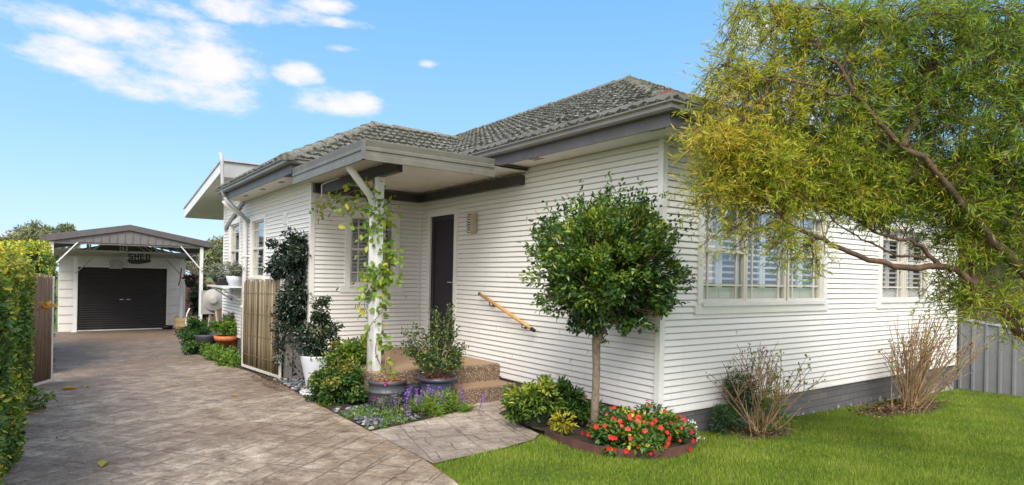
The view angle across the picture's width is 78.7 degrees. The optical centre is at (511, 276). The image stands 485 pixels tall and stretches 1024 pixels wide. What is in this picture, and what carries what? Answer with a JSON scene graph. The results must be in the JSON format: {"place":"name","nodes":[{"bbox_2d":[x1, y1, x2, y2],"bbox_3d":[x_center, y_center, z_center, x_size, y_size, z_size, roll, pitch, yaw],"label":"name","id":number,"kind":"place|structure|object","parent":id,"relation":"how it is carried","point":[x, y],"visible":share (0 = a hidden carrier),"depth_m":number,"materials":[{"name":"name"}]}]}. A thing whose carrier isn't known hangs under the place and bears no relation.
{"place":"outdoors","nodes":[
{"label":"outdoors","id":0,"kind":"place"},
{"bbox_2d":[1,239,58,371],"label":"hedge","id":1,"kind":"object","parent":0,"point":[40,255],"visible":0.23,"depth_m":10.01,"materials":[{"name":"green plant"}]},
{"bbox_2d":[162,325,172,328],"bbox_3d":[-11.877,1.740,21.538,0.360,0.140,0.360,1,0,-36],"label":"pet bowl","id":2,"kind":"object","parent":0,"point":[167,326],"visible":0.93,"depth_m":21.43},
{"bbox_2d":[0,328,458,484],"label":"driveway","id":3,"kind":"structure","parent":0,"point":[254,432],"depth_m":6.21,"materials":[{"name":"grey concrete"}]},
{"bbox_2d":[30,274,54,386],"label":"brushwood gate","id":4,"kind":"structure","parent":3,"relation":"on","point":[42,373],"depth_m":8.90,"materials":[{"name":"brown wood"}]},
{"bbox_2d":[61,386,78,389],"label":"fallen leaf","id":5,"kind":"object","parent":3,"relation":"on","point":[68,387],"visible":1,"depth_m":8.49,"materials":[{"name":"yellow plant"}]},
{"bbox_2d":[97,460,108,466],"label":"fallen leaf","id":6,"kind":"object","parent":3,"relation":"on","point":[101,463],"visible":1,"depth_m":5.05,"materials":[{"name":"yellow plant"}]},
{"bbox_2d":[54,245,197,331],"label":"garage","id":7,"kind":"structure","parent":3,"relation":"on","point":[117,293],"depth_m":20.97,"materials":[{"name":"metal"}]},
{"bbox_2d":[77,267,166,330],"bbox_3d":[-13.091,0.742,21.048,2.550,2.106,0.060,1,0,-36],"label":"roller door","id":8,"kind":"structure","parent":7,"relation":"in","point":[124,298],"depth_m":21.02,"materials":[{"name":"metal"}]},
{"bbox_2d":[40,225,212,331],"bbox_3d":[-12.170,0.139,19.656,4.260,3.325,4.260,1,0,-36],"label":"carport","id":9,"kind":"object","parent":3,"relation":"on","point":[132,235],"visible":0.91,"depth_m":18.51,"materials":[{"name":"grey metal"}]},
{"bbox_2d":[127,250,150,263],"bbox_3d":[-11.663,-0.614,19.566,0.650,0.420,0.048,1,0,-36],"label":"shed sign","id":10,"kind":"object","parent":9,"relation":"hanging from","point":[135,261],"visible":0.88,"depth_m":19.53,"materials":[{"name":"black metal"}]},
{"bbox_2d":[181,273,198,286],"bbox_3d":[-10.887,0.092,21.202,0.646,0.497,0.526,1,0,-36],"label":"hanging pot","id":11,"kind":"object","parent":9,"relation":"hanging from","point":[189,282],"visible":1,"depth_m":21.12,"materials":[{"name":"black plastic"}]},
{"bbox_2d":[194,351,293,380],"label":"side garden soil","id":12,"kind":"structure","parent":0,"point":[250,370],"depth_m":10.33,"materials":[{"name":"brown soil"}]},
{"bbox_2d":[174,315,215,354],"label":"shrub","id":13,"kind":"object","parent":12,"relation":"on","point":[195,326],"visible":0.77,"depth_m":13.43,"materials":[{"name":"green plant"}]},
{"bbox_2d":[193,333,219,354],"bbox_3d":[-6.560,1.434,13.406,0.540,0.420,0.540,1,0,-36],"label":"round grey pot","id":14,"kind":"object","parent":12,"relation":"on","point":[208,338],"visible":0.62,"depth_m":13.21,"materials":[{"name":"grey ceramic"}]},
{"bbox_2d":[199,342,241,367],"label":"side groundcover","id":15,"kind":"object","parent":12,"relation":"on","point":[225,356],"visible":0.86,"depth_m":11.85,"materials":[{"name":"green plant"}]},
{"bbox_2d":[214,334,237,350],"bbox_3d":[-5.980,1.425,13.086,0.500,0.400,0.500,1,0,-36],"label":"terracotta pot","id":16,"kind":"object","parent":12,"relation":"on","point":[226,341],"visible":0.69,"depth_m":12.91,"materials":[{"name":"orange ceramic"}]},
{"bbox_2d":[211,311,236,335],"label":"potted plant","id":17,"kind":"object","parent":16,"relation":"in","point":[226,324],"visible":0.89,"depth_m":12.98,"materials":[{"name":"green plant"}]},
{"bbox_2d":[242,367,302,393],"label":"leaf litter","id":18,"kind":"object","parent":12,"relation":"on","point":[268,381],"visible":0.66,"depth_m":9.21,"materials":[{"name":"brown plant"}]},
{"bbox_2d":[261,226,311,368],"bbox_3d":[-3.496,0.378,9.565,0.598,2.313,1.203,1,0,-36],"label":"climbing shrub","id":19,"kind":"object","parent":12,"relation":"on","point":[288,257],"visible":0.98,"depth_m":9.32,"materials":[{"name":"green plant"}]},
{"bbox_2d":[288,379,460,430],"bbox_3d":[-1.904,1.554,8.163,1.410,0.020,3.560,1,0,-36],"label":"garden bed","id":20,"kind":"object","parent":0,"point":[345,406],"visible":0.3,"depth_m":7.08,"materials":[{"name":"grey gravel"}]},
{"bbox_2d":[273,377,305,389],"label":"pebbles","id":21,"kind":"object","parent":20,"relation":"on","point":[295,383],"visible":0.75,"depth_m":8.93,"materials":[{"name":"grey stone"}]},
{"bbox_2d":[300,353,326,396],"bbox_3d":[-2.557,1.286,8.191,0.430,0.530,0.430,1,0,-36],"label":"tall planter","id":22,"kind":"object","parent":20,"relation":"on","point":[309,366],"visible":0.38,"depth_m":8.02,"materials":[{"name":"ceramic"}]},
{"bbox_2d":[292,295,344,360],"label":"shrub","id":23,"kind":"object","parent":22,"relation":"in","point":[314,336],"visible":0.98,"depth_m":8.13,"materials":[{"name":"green plant"}]},
{"bbox_2d":[302,336,368,405],"bbox_3d":[-2.158,1.233,7.802,0.902,0.961,1.082,1,0,-36],"label":"spreading shrub","id":24,"kind":"object","parent":20,"relation":"on","point":[341,383],"visible":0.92,"depth_m":7.55,"materials":[{"name":"green plant"}]},
{"bbox_2d":[336,333,385,364],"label":"lime shrub","id":25,"kind":"object","parent":20,"relation":"on","point":[363,344],"visible":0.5,"depth_m":8.00,"materials":[{"name":"green plant"}]},
{"bbox_2d":[301,392,458,429],"bbox_3d":[-1.534,1.530,7.551,1.387,0.102,2.218,1,0,-36],"label":"creeping groundcover","id":26,"kind":"object","parent":20,"relation":"on","point":[396,418],"visible":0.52,"depth_m":6.95,"materials":[{"name":"green plant"}]},
{"bbox_2d":[332,403,431,429],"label":"pebbles","id":27,"kind":"object","parent":20,"relation":"on","point":[369,421],"visible":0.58,"depth_m":6.85,"materials":[{"name":"grey stone"}]},
{"bbox_2d":[372,382,401,409],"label":"magenta flower stems","id":28,"kind":"object","parent":20,"relation":"on","point":[381,402],"visible":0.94,"depth_m":7.21,"materials":[{"name":"green plant"}]},
{"bbox_2d":[368,377,406,409],"bbox_3d":[-1.486,1.385,7.450,0.456,0.373,0.456,1,0,-36],"label":"grey pot","id":29,"kind":"object","parent":20,"relation":"on","point":[376,389],"visible":0.82,"depth_m":7.27,"materials":[{"name":"grey ceramic"}]},
{"bbox_2d":[309,177,406,381],"bbox_3d":[-2.167,-0.035,8.032,1.992,2.594,0.748,1,0,37],"label":"climbing vine","id":30,"kind":"object","parent":29,"relation":"in","point":[381,282],"visible":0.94,"depth_m":7.60,"materials":[{"name":"green plant"}]},
{"bbox_2d":[404,382,421,404],"bbox_3d":[-1.169,1.441,7.643,0.437,0.274,0.133,1,0,-36],"label":"square trough","id":31,"kind":"object","parent":20,"relation":"on","point":[414,386],"visible":0.09,"depth_m":7.57,"materials":[{"name":"ceramic"}]},
{"bbox_2d":[417,373,456,406],"bbox_3d":[-0.905,1.381,7.553,0.484,0.404,0.484,1,0,-36],"label":"navy pot","id":32,"kind":"object","parent":20,"relation":"on","point":[443,381],"visible":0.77,"depth_m":7.39,"materials":[{"name":"ceramic"}]},
{"bbox_2d":[395,302,468,377],"bbox_3d":[-0.933,0.764,7.549,1.022,0.926,0.708,1,0,-36],"label":"potted shrub","id":33,"kind":"object","parent":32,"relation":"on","point":[436,354],"visible":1,"depth_m":7.49,"materials":[{"name":"green plant"}]},
{"bbox_2d":[391,385,485,417],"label":"purple flower plant","id":34,"kind":"object","parent":20,"relation":"on","point":[430,405],"visible":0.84,"depth_m":7.13,"materials":[{"name":"plant"}]},
{"bbox_2d":[372,400,537,462],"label":"path","id":35,"kind":"structure","parent":0,"point":[455,435],"depth_m":6.26,"materials":[{"name":"beige stone"}]},
{"bbox_2d":[461,404,477,408],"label":"broad leaf weed","id":36,"kind":"object","parent":35,"relation":"on","point":[470,406],"visible":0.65,"depth_m":7.42,"materials":[{"name":"green plant"}]},
{"bbox_2d":[0,0,1023,275],"label":"sky","id":37,"kind":"structure","parent":0,"point":[113,113],"materials":[{"name":"blue"}]},
{"bbox_2d":[54,273,1023,484],"bbox_3d":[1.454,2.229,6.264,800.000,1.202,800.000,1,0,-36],"label":"lawn","id":38,"kind":"structure","parent":0,"point":[539,432],"depth_m":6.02,"materials":[{"name":"green plant"}]},
{"bbox_2d":[0,240,38,484],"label":"hedge","id":39,"kind":"object","parent":38,"relation":"on","point":[17,291],"visible":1,"depth_m":4.87,"materials":[{"name":"green plant"}]},
{"bbox_2d":[37,301,57,313],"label":"yellow leaf shoot","id":40,"kind":"object","parent":39,"relation":"attached to","point":[46,305],"visible":1,"depth_m":7.98,"materials":[{"name":"yellow plant"}]},
{"bbox_2d":[0,227,51,242],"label":"gum tree","id":41,"kind":"object","parent":38,"relation":"on","point":[33,233],"visible":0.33,"depth_m":38.84,"materials":[{"name":"green plant"}]},
{"bbox_2d":[27,384,57,411],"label":"weed","id":42,"kind":"object","parent":38,"relation":"on","point":[33,391],"visible":0.59,"depth_m":7.08,"materials":[{"name":"green plant"}]},
{"bbox_2d":[12,219,78,247],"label":"gum tree","id":43,"kind":"object","parent":38,"relation":"on","point":[35,224],"visible":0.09,"depth_m":43.37,"materials":[{"name":"green plant"}]},
{"bbox_2d":[51,222,77,231],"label":"gum tree","id":44,"kind":"object","parent":38,"relation":"on","point":[67,227],"visible":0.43,"depth_m":45.66,"materials":[{"name":"green plant"}]},
{"bbox_2d":[54,245,80,263],"bbox_3d":[-31.646,-0.155,34.896,3.114,4.562,13.064,1,0,43],"label":"distant tree","id":45,"kind":"object","parent":38,"relation":"on","point":[76,247],"visible":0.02,"depth_m":38.42,"materials":[{"name":"green plant"}]},
{"bbox_2d":[174,316,196,329],"bbox_3d":[-11.221,1.590,21.457,0.710,0.440,0.699,1,0,-36],"label":"barrel planter","id":46,"kind":"object","parent":38,"relation":"on","point":[179,321],"visible":0.52,"depth_m":21.14,"materials":[{"name":"beige wood"}]},
{"bbox_2d":[186,256,209,315],"bbox_3d":[-12.922,0.359,25.463,1.360,2.985,0.904,1,0,-36],"label":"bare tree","id":47,"kind":"object","parent":38,"relation":"on","point":[196,273],"visible":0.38,"depth_m":25.35,"materials":[{"name":"plant"}]},
{"bbox_2d":[185,280,213,323],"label":"camellia bush","id":48,"kind":"object","parent":38,"relation":"on","point":[194,297],"visible":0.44,"depth_m":22.94,"materials":[{"name":"green plant"}]},
{"bbox_2d":[185,281,221,320],"bbox_3d":[-11.925,1.087,28.716,7.200,1.770,0.088,1,0,-36],"label":"paling fence","id":49,"kind":"object","parent":38,"relation":"on","point":[187,306],"visible":0.02,"depth_m":27.19,"materials":[{"name":"brown wood"}]},
{"bbox_2d":[186,243,222,280],"bbox_3d":[-17.014,0.260,34.171,2.864,4.262,5.249,1,0,-36],"label":"distant tree","id":50,"kind":"object","parent":38,"relation":"on","point":[209,255],"visible":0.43,"depth_m":32.56,"materials":[{"name":"green plant"}]},
{"bbox_2d":[188,235,222,271],"bbox_3d":[-17.278,-0.056,36.258,5.086,4.880,3.404,1,0,42],"label":"distant tree","id":51,"kind":"object","parent":38,"relation":"on","point":[217,241],"visible":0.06,"depth_m":35.56,"materials":[{"name":"green plant"}]},
{"bbox_2d":[201,289,221,328],"bbox_3d":[-7.611,1.001,16.141,0.772,1.394,0.314,1,0,-24],"label":"hose reel","id":52,"kind":"object","parent":38,"relation":"on","point":[211,301],"visible":0.82,"depth_m":16.00,"materials":[{"name":"beige plastic"}]},
{"bbox_2d":[283,276,304,377],"bbox_3d":[-3.175,0.789,9.460,0.461,1.600,0.269,1,0,-36],"label":"gate post","id":53,"kind":"object","parent":38,"relation":"on","point":[287,370],"visible":0.38,"depth_m":9.39,"materials":[{"name":"grey wood"}]},
{"bbox_2d":[241,279,282,377],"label":"bamboo gate","id":54,"kind":"structure","parent":53,"relation":"attached to","point":[257,353],"depth_m":10.18,"materials":[{"name":"beige wood"}]},
{"bbox_2d":[321,346,516,405],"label":"porch steps","id":55,"kind":"structure","parent":38,"relation":"on","point":[476,378],"depth_m":8.06,"materials":[{"name":"exposed aggregate concrete"},{"name":"pebbles"}]},
{"bbox_2d":[183,75,984,431],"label":"weatherboard house","id":56,"kind":"structure","parent":38,"relation":"on","point":[503,177],"depth_m":8.25,"materials":[{"name":"white wood"}]},
{"bbox_2d":[207,285,241,301],"bbox_3d":[-5.913,0.342,12.903,0.460,0.330,1.450,1,0,-36],"label":"wall shelf","id":57,"kind":"object","parent":56,"relation":"attached to","point":[222,287],"depth_m":12.65,"materials":[{"name":"white wood"}]},
{"bbox_2d":[212,277,227,284],"bbox_3d":[-6.086,0.088,13.114,0.400,0.170,0.400,1,0,-36],"label":"planter bowl","id":58,"kind":"object","parent":57,"relation":"on","point":[222,281],"visible":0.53,"depth_m":12.97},
{"bbox_2d":[202,261,232,281],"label":"shelf plant","id":59,"kind":"object","parent":58,"relation":"in","point":[213,272],"visible":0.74,"depth_m":13.00,"materials":[{"name":"green plant"}]},
{"bbox_2d":[226,276,241,285],"bbox_3d":[-5.529,0.084,12.468,0.340,0.200,0.340,1,0,-36],"label":"planter bowl","id":60,"kind":"object","parent":57,"relation":"on","point":[234,280],"visible":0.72,"depth_m":12.35,"materials":[{"name":"white ceramic"}]},
{"bbox_2d":[216,261,243,278],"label":"shelf plant","id":61,"kind":"object","parent":60,"relation":"in","point":[235,268],"visible":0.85,"depth_m":12.34,"materials":[{"name":"green plant"}]},
{"bbox_2d":[228,218,241,275],"bbox_3d":[-5.555,-0.559,13.565,0.950,1.335,1.120,1,0,-36],"label":"window","id":62,"kind":"structure","parent":56,"relation":"in","point":[235,231],"depth_m":13.65,"materials":[{"name":"white glass"}]},
{"bbox_2d":[249,214,266,281],"bbox_3d":[-4.437,-0.518,12.030,0.950,1.295,1.160,1,0,-36],"label":"window","id":63,"kind":"structure","parent":56,"relation":"in","point":[258,237],"depth_m":12.05,"materials":[{"name":"white glass"}]},
{"bbox_2d":[313,177,339,209],"bbox_3d":[-2.470,-1.105,8.335,0.480,0.415,0.151,1,0,44],"label":"hanging hook","id":64,"kind":"object","parent":56,"relation":"hanging from","point":[322,206],"visible":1,"depth_m":8.40,"materials":[{"name":"black metal"}]},
{"bbox_2d":[339,209,403,291],"bbox_3d":[-2.463,-0.405,10.246,1.050,1.285,0.950,1,0,-36],"label":"window","id":65,"kind":"structure","parent":56,"relation":"in","point":[352,248],"depth_m":9.88,"materials":[{"name":"white glass"}]},
{"bbox_2d":[430,214,453,346],"bbox_3d":[-1.108,0.069,9.818,0.097,2.074,0.744,1,0,-36],"label":"door","id":66,"kind":"structure","parent":56,"relation":"in","point":[442,226],"depth_m":9.88,"materials":[{"name":"wood"}]},
{"bbox_2d":[466,213,476,233],"bbox_3d":[-0.590,-0.776,9.027,0.113,0.290,0.162,1,0,-36],"label":"wall light","id":67,"kind":"object","parent":56,"relation":"attached to","point":[471,225],"visible":1,"depth_m":8.97,"materials":[{"name":"metal"}]},
{"bbox_2d":[478,292,535,331],"bbox_3d":[-0.068,0.452,8.305,0.105,0.464,1.282,1,0,-36],"label":"handrail","id":68,"kind":"object","parent":56,"relation":"attached to","point":[523,323],"visible":1,"depth_m":8.21,"materials":[{"name":"brown wood"}]},
{"bbox_2d":[693,194,828,313],"bbox_3d":[2.771,-0.239,7.715,2.730,1.295,0.950,1,0,-36],"label":"window","id":69,"kind":"structure","parent":56,"relation":"in","point":[733,285],"depth_m":7.41,"materials":[{"name":"white glass"}]},
{"bbox_2d":[875,222,933,308],"bbox_3d":[5.768,-0.182,9.901,1.910,1.295,0.950,1,0,-36],"label":"window","id":70,"kind":"structure","parent":56,"relation":"in","point":[893,289],"depth_m":9.57,"materials":[{"name":"white glass"}]},
{"bbox_2d":[503,410,694,448],"bbox_3d":[0.659,1.568,6.775,1.240,0.030,2.822,1,0,-36],"label":"garden bed","id":71,"kind":"object","parent":38,"relation":"on","point":[576,434],"visible":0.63,"depth_m":6.22,"materials":[{"name":"soil"}]},
{"bbox_2d":[499,374,608,428],"bbox_3d":[0.427,1.308,6.637,1.148,0.612,0.676,1,0,-4],"label":"laurel bush","id":72,"kind":"object","parent":71,"relation":"on","point":[539,403],"visible":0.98,"depth_m":6.47,"materials":[{"name":"green plant"}]},
{"bbox_2d":[547,409,578,434],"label":"yellow leaved plant","id":73,"kind":"object","parent":71,"relation":"on","point":[553,426],"visible":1,"depth_m":6.11,"materials":[{"name":"yellow plant"}]},
{"bbox_2d":[518,171,695,436],"bbox_3d":[0.875,0.277,6.055,1.662,2.584,1.818,1,0,-36],"label":"ball topiary tree","id":74,"kind":"object","parent":71,"relation":"on","point":[605,275],"visible":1,"depth_m":5.78,"materials":[{"name":"green plant"}]},
{"bbox_2d":[581,400,694,459],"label":"red impatiens","id":75,"kind":"object","parent":71,"relation":"on","point":[641,432],"visible":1,"depth_m":5.70,"materials":[{"name":"red plant"}]},
{"bbox_2d":[642,405,704,440],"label":"white flower plant","id":76,"kind":"object","parent":71,"relation":"on","point":[691,425],"visible":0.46,"depth_m":6.11,"materials":[{"name":"white plant"}]},
{"bbox_2d":[545,428,696,459],"bbox_3d":[1.085,1.581,5.921,1.455,0.121,0.801,1,0,-5],"label":"garden edging","id":77,"kind":"object","parent":38,"relation":"on","point":[676,451],"visible":0.64,"depth_m":5.66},
{"bbox_2d":[705,369,763,434],"bbox_3d":[2.442,1.345,6.731,0.924,0.753,0.454,1,0,-36],"label":"dwarf conifer","id":78,"kind":"object","parent":38,"relation":"on","point":[719,409],"visible":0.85,"depth_m":6.63,"materials":[{"name":"green plant"}]},
{"bbox_2d":[733,429,792,439],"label":"bare soil","id":79,"kind":"structure","parent":38,"relation":"on","point":[756,435],"depth_m":6.59,"materials":[{"name":"brown soil"}]},
{"bbox_2d":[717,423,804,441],"bbox_3d":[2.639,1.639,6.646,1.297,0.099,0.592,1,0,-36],"label":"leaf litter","id":80,"kind":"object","parent":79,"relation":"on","point":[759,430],"visible":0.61,"depth_m":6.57,"materials":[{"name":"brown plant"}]},
{"bbox_2d":[706,342,825,437],"bbox_3d":[2.637,1.194,6.550,1.476,0.984,0.861,1,0,-36],"label":"bare hydrangea","id":81,"kind":"object","parent":79,"relation":"on","point":[752,423],"visible":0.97,"depth_m":6.62,"materials":[{"name":"brown plant"}]},
{"bbox_2d":[748,383,795,431],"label":"green basal shoots","id":82,"kind":"object","parent":79,"relation":"on","point":[767,404],"visible":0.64,"depth_m":6.67,"materials":[{"name":"green plant"}]},
{"bbox_2d":[660,0,1023,364],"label":"weeping tree","id":83,"kind":"object","parent":38,"relation":"on","point":[745,169],"visible":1,"depth_m":4.74,"materials":[{"name":"green plant"}]},
{"bbox_2d":[861,403,937,416],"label":"bare soil","id":84,"kind":"structure","parent":38,"relation":"on","point":[899,414],"depth_m":8.25,"materials":[{"name":"brown soil"}]},
{"bbox_2d":[878,309,989,412],"bbox_3d":[5.757,1.124,8.480,2.062,1.416,1.153,1,0,-36],"label":"bare hydrangea","id":85,"kind":"object","parent":84,"relation":"on","point":[914,393],"visible":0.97,"depth_m":8.51,"materials":[{"name":"brown plant"}]},
{"bbox_2d":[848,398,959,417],"bbox_3d":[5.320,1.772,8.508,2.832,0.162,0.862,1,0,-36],"label":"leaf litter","id":86,"kind":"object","parent":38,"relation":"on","point":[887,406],"visible":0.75,"depth_m":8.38,"materials":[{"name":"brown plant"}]},
{"bbox_2d":[953,317,1023,396],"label":"sheet metal fence","id":87,"kind":"object","parent":38,"relation":"on","point":[996,372],"visible":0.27,"depth_m":10.48,"materials":[{"name":"grey metal"}]},
{"bbox_2d":[957,198,1023,323],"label":"neighbour house","id":88,"kind":"structure","parent":38,"relation":"on","point":[988,319],"depth_m":11.63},
{"bbox_2d":[582,393,1022,483],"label":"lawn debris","id":89,"kind":"object","parent":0,"point":[884,451],"visible":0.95,"depth_m":6.08,"materials":[{"name":"plant"}]}
]}

